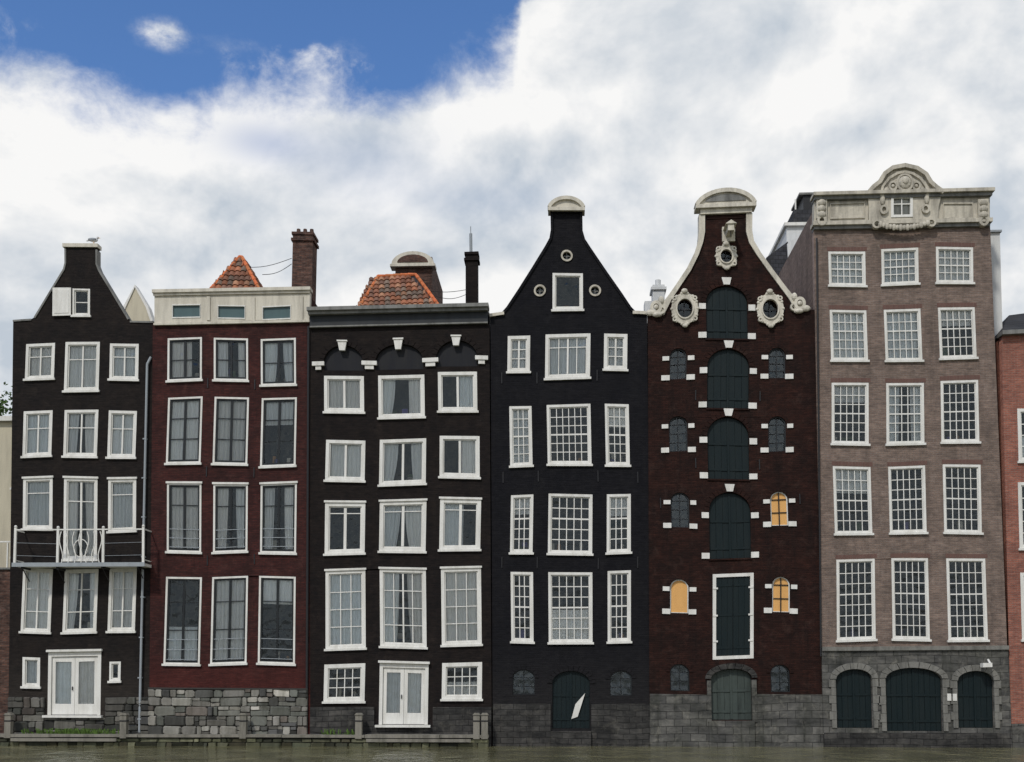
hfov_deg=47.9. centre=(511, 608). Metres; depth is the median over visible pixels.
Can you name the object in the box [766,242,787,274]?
side roof
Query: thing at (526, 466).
window sills
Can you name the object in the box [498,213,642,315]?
gable coping
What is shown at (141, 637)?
drain pipe
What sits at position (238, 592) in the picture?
curtains
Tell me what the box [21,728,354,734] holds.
quay weeds
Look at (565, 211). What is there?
neck band
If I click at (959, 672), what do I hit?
arch voussoirs
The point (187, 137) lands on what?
sky
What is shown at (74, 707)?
door
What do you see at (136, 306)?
white gable
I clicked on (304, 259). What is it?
chimney stack
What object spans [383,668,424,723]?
door
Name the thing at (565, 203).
pediment field
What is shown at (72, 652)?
door frame
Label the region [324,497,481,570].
window lintels
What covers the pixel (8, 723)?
mooring post
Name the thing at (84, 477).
window lintels
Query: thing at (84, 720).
base mortar
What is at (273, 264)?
stay wires
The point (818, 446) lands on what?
downpipe
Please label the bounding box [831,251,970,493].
curtains
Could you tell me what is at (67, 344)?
window frames
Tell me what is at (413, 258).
pediment field
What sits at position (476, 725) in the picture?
mooring post
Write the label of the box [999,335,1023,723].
front wall
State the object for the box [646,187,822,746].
shuttered warehouse
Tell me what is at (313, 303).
side and rear walls
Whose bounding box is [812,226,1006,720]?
front wall
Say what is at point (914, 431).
window sashes
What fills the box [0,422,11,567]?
front wall
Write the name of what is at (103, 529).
balcony railing
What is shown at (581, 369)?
curtains
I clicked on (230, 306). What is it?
parapet window rims
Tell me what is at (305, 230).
chimney pots
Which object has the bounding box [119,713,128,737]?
mooring post
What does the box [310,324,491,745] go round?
front wall
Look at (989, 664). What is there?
flood lamp
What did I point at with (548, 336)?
window frames
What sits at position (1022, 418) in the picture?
rooms
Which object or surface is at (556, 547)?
room objects
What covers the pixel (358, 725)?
mooring post
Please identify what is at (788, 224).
cornice
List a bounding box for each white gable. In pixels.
[123,285,153,321]
[787,236,798,255]
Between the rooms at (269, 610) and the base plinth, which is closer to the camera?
the base plinth
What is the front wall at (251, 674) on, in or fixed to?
on the ground
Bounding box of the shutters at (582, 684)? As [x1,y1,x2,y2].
[552,671,589,727]
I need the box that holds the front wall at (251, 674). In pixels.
[149,323,309,733]
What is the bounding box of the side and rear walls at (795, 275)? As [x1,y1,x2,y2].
[778,213,812,309]
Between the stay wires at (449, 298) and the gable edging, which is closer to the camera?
the gable edging
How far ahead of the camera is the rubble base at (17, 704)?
45.53 m
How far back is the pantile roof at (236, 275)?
50.27 m
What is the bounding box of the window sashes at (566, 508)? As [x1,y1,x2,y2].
[511,276,627,639]
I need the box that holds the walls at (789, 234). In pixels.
[775,226,804,250]
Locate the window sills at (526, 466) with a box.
[506,309,631,644]
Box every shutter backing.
[552,671,589,727]
[841,668,986,727]
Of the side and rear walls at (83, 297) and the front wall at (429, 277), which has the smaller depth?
the side and rear walls at (83, 297)
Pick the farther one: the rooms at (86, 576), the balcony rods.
the rooms at (86, 576)
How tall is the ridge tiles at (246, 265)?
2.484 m
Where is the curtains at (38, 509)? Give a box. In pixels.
[26,346,134,703]
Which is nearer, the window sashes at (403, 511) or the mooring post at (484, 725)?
the mooring post at (484, 725)
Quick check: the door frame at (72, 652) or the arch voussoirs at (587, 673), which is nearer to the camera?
the arch voussoirs at (587, 673)
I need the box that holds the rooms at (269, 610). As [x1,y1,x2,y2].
[169,342,292,661]
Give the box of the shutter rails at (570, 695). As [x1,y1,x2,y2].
[553,672,588,727]
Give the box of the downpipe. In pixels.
[816,238,821,655]
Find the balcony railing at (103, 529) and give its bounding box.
[13,524,151,562]
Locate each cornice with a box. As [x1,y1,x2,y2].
[0,416,11,421]
[306,303,488,315]
[310,321,487,327]
[768,222,806,255]
[810,217,992,229]
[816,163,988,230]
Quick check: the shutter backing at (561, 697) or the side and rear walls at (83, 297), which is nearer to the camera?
the shutter backing at (561, 697)
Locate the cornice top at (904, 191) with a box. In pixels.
[810,187,994,201]
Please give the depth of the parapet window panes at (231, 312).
46.35 m
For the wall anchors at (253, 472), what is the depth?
45.89 m
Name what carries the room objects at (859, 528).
attached to the rooms at (913, 526)
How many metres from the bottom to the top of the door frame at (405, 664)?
2.608 m
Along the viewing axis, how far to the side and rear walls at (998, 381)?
45.23 m
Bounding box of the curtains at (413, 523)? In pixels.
[329,377,476,712]
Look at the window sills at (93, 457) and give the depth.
46.14 m
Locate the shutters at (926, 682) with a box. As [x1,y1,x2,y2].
[836,668,992,730]
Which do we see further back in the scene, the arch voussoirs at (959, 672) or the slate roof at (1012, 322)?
the slate roof at (1012, 322)
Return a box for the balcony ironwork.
[21,566,144,582]
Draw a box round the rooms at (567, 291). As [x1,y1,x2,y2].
[513,254,630,694]
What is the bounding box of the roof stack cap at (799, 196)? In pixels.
[791,192,812,210]
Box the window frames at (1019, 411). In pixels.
[1017,409,1023,638]
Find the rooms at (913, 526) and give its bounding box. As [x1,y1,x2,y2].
[835,326,982,636]
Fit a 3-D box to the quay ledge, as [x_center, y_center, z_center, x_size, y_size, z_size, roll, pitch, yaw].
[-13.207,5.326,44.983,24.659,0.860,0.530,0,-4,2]
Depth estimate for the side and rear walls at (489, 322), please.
46.27 m
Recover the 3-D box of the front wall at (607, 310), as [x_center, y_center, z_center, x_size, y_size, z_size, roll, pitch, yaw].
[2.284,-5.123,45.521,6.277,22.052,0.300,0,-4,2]
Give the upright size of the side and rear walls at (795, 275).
21.632 m
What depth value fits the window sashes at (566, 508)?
45.37 m
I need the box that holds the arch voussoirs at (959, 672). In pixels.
[830,662,999,679]
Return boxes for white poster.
[571,694,584,718]
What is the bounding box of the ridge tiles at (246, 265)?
[210,255,262,287]
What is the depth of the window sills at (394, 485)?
45.41 m
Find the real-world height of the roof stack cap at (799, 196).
0.100 m
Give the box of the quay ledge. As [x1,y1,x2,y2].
[0,733,488,746]
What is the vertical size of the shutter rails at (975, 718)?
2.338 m
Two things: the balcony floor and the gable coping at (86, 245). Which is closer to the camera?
the balcony floor
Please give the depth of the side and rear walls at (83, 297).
47.39 m
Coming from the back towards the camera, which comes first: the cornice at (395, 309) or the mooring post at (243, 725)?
the cornice at (395, 309)
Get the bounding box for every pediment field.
[397,254,427,262]
[552,200,580,206]
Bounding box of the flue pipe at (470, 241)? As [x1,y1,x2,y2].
[469,226,471,251]
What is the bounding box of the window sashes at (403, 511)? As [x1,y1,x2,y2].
[328,375,477,697]
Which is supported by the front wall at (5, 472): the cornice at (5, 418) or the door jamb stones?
the cornice at (5, 418)
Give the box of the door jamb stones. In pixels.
[828,678,1001,730]
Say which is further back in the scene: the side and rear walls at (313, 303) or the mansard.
the mansard
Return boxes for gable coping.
[62,243,101,250]
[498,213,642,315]
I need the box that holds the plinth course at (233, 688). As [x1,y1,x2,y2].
[148,687,307,689]
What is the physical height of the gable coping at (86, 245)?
0.183 m
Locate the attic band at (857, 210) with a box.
[812,197,989,221]
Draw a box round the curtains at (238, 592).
[168,342,292,660]
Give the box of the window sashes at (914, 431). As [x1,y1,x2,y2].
[831,249,984,637]
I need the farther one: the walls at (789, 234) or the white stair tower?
the walls at (789, 234)
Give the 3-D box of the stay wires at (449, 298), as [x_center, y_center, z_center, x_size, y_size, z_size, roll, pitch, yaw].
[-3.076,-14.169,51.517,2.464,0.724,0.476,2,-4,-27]
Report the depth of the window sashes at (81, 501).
46.27 m
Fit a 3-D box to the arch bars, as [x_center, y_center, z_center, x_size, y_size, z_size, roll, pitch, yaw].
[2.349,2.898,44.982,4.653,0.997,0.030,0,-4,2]
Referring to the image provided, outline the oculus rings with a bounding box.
[534,250,600,296]
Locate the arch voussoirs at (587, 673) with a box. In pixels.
[509,665,635,682]
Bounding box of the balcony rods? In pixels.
[16,542,135,556]
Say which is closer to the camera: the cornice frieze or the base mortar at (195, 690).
the base mortar at (195, 690)
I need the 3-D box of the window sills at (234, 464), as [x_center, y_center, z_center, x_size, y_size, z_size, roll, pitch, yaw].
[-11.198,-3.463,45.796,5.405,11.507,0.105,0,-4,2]
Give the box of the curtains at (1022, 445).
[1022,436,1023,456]
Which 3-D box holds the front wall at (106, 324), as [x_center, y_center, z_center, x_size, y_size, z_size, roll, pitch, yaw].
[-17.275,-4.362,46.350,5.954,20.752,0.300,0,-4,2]
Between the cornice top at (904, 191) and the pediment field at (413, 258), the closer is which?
the cornice top at (904, 191)
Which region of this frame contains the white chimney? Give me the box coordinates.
[644,279,666,310]
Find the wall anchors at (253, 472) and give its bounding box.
[206,378,254,565]
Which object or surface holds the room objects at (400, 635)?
attached to the rooms at (451, 448)
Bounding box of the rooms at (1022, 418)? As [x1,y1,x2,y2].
[1021,413,1023,535]
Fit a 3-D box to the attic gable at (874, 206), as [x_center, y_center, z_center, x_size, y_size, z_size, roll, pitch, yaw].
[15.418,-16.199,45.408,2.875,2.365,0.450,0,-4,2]
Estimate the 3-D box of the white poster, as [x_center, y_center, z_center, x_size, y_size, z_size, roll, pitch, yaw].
[2.576,3.793,44.837,0.542,1.005,0.010,0,-4,2]
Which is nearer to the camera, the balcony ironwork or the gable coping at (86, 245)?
the balcony ironwork
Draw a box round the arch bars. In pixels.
[514,671,630,694]
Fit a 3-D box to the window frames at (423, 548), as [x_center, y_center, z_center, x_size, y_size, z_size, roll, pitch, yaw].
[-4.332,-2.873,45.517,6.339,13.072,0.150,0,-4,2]
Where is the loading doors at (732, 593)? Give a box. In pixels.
[716,577,749,655]
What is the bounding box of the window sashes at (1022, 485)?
[1021,412,1023,545]
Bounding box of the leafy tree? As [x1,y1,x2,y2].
[0,382,11,415]
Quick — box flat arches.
[827,242,987,558]
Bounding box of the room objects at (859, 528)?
[835,347,971,636]
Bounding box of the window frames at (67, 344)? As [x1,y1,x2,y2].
[21,288,138,686]
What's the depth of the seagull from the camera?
46.84 m
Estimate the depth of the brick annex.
46.20 m
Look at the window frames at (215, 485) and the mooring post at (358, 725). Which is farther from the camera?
the window frames at (215, 485)
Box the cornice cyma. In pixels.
[812,192,991,204]
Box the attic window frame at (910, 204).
[891,197,912,217]
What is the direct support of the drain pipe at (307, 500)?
attached to the front wall at (369, 429)
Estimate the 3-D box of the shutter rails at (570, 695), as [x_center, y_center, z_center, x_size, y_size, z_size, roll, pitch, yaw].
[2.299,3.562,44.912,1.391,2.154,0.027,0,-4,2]
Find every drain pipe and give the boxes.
[137,357,151,731]
[306,326,309,687]
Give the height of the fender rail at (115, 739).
0.120 m
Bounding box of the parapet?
[152,286,312,325]
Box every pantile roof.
[212,257,261,287]
[356,275,438,305]
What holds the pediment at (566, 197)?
attached to the front wall at (607, 310)
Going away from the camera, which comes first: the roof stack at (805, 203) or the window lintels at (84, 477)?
the window lintels at (84, 477)
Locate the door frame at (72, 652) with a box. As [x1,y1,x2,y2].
[42,649,103,717]
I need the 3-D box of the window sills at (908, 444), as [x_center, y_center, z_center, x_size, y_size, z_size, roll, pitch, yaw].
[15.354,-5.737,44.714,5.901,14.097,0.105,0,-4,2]
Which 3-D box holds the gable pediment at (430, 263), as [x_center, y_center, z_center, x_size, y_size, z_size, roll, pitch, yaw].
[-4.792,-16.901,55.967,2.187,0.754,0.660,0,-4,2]
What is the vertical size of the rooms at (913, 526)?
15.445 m
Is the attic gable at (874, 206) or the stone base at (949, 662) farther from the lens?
the attic gable at (874, 206)
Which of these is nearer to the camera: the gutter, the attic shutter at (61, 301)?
the gutter
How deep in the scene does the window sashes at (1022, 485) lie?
44.56 m
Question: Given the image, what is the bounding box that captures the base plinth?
[824,733,1011,747]
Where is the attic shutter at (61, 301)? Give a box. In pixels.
[52,288,70,315]
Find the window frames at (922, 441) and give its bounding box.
[828,247,987,639]
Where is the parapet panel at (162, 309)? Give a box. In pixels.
[154,292,310,322]
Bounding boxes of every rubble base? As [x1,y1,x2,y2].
[7,697,148,733]
[148,689,307,737]
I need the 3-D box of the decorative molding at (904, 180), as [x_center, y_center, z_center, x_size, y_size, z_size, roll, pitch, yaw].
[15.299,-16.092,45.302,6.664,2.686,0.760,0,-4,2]
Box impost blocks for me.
[312,335,487,369]
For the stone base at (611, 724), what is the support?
in the canal water
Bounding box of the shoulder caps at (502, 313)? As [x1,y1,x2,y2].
[489,311,647,316]
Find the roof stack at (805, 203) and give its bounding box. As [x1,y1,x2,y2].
[796,195,811,209]
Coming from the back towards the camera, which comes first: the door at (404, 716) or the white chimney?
the white chimney
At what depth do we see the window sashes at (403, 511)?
45.46 m
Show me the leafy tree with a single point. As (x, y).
(2, 407)
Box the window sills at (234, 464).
[161,379,296,665]
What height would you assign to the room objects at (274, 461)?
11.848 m
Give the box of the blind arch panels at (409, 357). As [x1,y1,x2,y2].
[324,342,477,370]
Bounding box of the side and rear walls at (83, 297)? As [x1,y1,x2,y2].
[76,292,87,307]
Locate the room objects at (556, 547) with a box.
[520,306,624,637]
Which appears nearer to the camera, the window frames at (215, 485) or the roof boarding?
the window frames at (215, 485)
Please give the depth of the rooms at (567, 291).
46.53 m
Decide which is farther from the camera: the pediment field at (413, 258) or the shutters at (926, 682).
the pediment field at (413, 258)
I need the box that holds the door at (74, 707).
[52,656,97,714]
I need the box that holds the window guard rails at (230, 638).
[166,528,293,659]
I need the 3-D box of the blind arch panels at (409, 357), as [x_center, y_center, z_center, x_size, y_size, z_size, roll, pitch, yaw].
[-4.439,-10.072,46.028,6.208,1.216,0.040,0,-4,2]
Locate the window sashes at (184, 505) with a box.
[166,339,294,662]
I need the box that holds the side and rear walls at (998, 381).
[995,340,1003,554]
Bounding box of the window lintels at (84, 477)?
[22,476,136,478]
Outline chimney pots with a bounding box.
[297,229,313,231]
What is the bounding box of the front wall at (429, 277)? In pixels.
[395,257,442,303]
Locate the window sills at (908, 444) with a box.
[828,282,989,641]
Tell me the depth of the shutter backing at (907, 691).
44.28 m
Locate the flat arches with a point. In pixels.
(907, 306)
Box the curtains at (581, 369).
[512,339,626,638]
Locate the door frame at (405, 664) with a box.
[375,660,430,727]
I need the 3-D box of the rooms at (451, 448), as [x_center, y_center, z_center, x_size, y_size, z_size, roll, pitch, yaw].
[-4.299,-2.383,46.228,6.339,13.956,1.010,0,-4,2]
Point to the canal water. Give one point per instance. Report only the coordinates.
(412, 754)
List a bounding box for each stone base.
[493,703,649,745]
[822,650,1011,746]
[1011,724,1023,747]
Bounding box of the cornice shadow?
[812,223,989,231]
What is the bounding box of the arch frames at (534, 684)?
[513,670,631,695]
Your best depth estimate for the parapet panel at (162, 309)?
46.31 m
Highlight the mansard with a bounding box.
[788,209,811,221]
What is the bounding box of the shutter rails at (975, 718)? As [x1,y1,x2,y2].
[837,669,991,729]
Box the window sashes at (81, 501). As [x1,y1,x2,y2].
[24,291,135,684]
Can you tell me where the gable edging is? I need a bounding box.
[13,249,152,322]
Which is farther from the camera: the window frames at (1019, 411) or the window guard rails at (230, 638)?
the window guard rails at (230, 638)
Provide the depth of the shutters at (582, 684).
44.93 m
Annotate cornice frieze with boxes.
[310,312,487,325]
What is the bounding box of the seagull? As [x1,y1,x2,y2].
[86,236,98,242]
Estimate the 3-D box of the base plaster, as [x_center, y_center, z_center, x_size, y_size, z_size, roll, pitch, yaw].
[-4.360,4.848,44.956,7.115,2.012,0.070,0,-4,2]
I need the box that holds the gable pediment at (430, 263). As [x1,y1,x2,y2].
[390,251,436,270]
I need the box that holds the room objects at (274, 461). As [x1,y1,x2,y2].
[195,369,290,659]
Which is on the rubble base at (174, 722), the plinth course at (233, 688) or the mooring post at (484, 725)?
the plinth course at (233, 688)
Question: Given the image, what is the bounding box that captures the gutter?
[997,329,1023,337]
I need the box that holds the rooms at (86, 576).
[70,292,117,677]
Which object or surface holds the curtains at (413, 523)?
attached to the front wall at (369, 429)
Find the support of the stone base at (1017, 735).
in the canal water
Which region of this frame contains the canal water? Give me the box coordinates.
[0,746,1023,761]
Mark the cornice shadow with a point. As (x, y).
(942, 225)
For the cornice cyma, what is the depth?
45.15 m
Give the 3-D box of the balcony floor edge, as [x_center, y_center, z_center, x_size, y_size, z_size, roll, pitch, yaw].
[-17.005,-1.728,45.148,5.299,0.168,0.047,0,-4,2]
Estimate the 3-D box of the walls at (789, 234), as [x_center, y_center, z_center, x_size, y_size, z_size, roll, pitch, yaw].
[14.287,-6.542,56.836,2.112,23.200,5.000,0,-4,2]
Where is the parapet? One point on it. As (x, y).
(227, 291)
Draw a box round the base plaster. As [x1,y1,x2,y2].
[310,707,490,745]
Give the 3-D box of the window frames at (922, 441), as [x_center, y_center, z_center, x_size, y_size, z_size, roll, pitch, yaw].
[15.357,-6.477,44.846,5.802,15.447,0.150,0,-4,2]
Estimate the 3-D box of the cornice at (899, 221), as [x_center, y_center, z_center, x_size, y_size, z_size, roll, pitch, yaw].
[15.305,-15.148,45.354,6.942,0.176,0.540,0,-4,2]
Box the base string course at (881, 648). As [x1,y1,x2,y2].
[822,646,1008,650]
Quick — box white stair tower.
[990,230,1001,342]
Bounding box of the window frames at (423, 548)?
[323,372,481,700]
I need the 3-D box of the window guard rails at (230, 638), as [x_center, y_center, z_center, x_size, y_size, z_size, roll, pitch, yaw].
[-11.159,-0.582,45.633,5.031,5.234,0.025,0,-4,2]
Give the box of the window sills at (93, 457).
[19,315,138,688]
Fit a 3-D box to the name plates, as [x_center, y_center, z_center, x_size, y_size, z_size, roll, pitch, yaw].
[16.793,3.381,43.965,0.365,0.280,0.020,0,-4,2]
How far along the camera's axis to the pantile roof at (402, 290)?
50.54 m
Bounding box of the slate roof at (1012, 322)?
[995,313,1023,338]
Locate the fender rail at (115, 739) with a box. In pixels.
[10,738,470,741]
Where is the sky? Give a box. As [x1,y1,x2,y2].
[0,0,1023,415]
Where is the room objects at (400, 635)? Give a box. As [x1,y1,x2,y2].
[338,409,412,696]
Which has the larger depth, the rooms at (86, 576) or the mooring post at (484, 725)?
the rooms at (86, 576)
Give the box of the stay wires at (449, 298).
[431,290,465,298]
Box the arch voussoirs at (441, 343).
[319,336,481,360]
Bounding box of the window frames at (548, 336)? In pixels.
[507,273,630,641]
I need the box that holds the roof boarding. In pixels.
[368,276,429,302]
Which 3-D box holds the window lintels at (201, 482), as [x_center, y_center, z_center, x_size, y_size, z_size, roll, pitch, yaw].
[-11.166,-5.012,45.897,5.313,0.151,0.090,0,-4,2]
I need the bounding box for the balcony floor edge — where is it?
[11,562,144,566]
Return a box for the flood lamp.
[980,659,991,666]
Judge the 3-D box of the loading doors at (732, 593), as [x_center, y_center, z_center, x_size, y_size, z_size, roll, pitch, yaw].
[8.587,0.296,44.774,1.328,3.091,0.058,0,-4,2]
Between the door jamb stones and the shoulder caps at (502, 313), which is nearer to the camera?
the door jamb stones
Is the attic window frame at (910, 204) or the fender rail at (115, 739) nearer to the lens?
the fender rail at (115, 739)
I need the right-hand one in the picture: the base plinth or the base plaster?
the base plinth
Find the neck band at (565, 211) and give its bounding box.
[550,211,581,212]
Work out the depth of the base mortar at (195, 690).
45.29 m
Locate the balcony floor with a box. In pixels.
[19,563,150,567]
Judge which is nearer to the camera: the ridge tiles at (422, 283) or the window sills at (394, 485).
the window sills at (394, 485)
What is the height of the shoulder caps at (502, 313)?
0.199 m
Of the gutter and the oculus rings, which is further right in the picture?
the gutter
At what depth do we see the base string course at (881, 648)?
44.13 m
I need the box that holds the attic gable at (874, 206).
[867,169,940,224]
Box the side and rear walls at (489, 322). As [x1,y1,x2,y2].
[488,313,492,745]
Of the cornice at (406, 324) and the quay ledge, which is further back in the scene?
the cornice at (406, 324)
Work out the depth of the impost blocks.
45.81 m
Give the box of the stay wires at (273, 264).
[250,258,291,274]
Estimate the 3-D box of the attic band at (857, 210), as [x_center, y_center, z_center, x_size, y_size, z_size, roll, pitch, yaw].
[15.325,-15.660,45.465,6.840,0.900,0.380,0,-4,2]
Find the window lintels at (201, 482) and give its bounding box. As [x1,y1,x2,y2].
[166,481,297,484]
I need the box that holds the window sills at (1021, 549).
[1017,461,1023,641]
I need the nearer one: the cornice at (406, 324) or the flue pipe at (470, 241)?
the cornice at (406, 324)
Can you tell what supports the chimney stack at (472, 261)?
on the side and rear walls at (489, 322)
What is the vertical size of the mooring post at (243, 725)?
0.984 m
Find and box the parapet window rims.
[172,304,290,319]
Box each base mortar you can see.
[8,697,147,732]
[148,689,307,733]
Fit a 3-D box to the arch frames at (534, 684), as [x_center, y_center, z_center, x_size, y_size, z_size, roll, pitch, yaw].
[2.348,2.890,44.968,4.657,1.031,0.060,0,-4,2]
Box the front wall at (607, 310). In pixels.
[490,213,648,730]
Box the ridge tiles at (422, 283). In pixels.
[358,273,438,305]
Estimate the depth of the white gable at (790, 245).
54.53 m
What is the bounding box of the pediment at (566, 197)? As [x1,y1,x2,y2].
[548,195,584,215]
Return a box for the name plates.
[947,694,956,700]
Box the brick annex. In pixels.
[0,541,9,732]
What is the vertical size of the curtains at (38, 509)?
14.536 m
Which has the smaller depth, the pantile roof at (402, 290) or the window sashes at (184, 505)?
the window sashes at (184, 505)
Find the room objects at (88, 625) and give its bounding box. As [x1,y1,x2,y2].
[76,310,117,677]
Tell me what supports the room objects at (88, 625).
attached to the rooms at (86, 576)
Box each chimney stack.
[291,231,318,302]
[464,251,479,302]
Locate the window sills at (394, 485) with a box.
[322,410,482,703]
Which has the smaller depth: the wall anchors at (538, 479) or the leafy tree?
the wall anchors at (538, 479)
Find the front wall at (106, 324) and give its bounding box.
[9,247,153,716]
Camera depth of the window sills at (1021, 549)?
44.36 m
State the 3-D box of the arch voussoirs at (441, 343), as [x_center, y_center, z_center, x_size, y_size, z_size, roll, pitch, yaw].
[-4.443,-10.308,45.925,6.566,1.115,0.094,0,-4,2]
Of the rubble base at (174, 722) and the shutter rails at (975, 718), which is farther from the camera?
the rubble base at (174, 722)
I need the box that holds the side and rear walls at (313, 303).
[311,297,317,306]
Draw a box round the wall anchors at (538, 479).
[501,370,637,568]
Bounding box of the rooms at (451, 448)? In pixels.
[329,377,476,723]
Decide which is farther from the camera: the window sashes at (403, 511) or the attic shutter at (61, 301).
the attic shutter at (61, 301)
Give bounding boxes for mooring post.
[4,713,14,737]
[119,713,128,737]
[239,713,247,738]
[355,713,362,738]
[473,713,480,738]
[481,713,488,738]
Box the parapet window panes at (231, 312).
[173,306,289,318]
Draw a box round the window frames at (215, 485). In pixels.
[163,337,296,663]

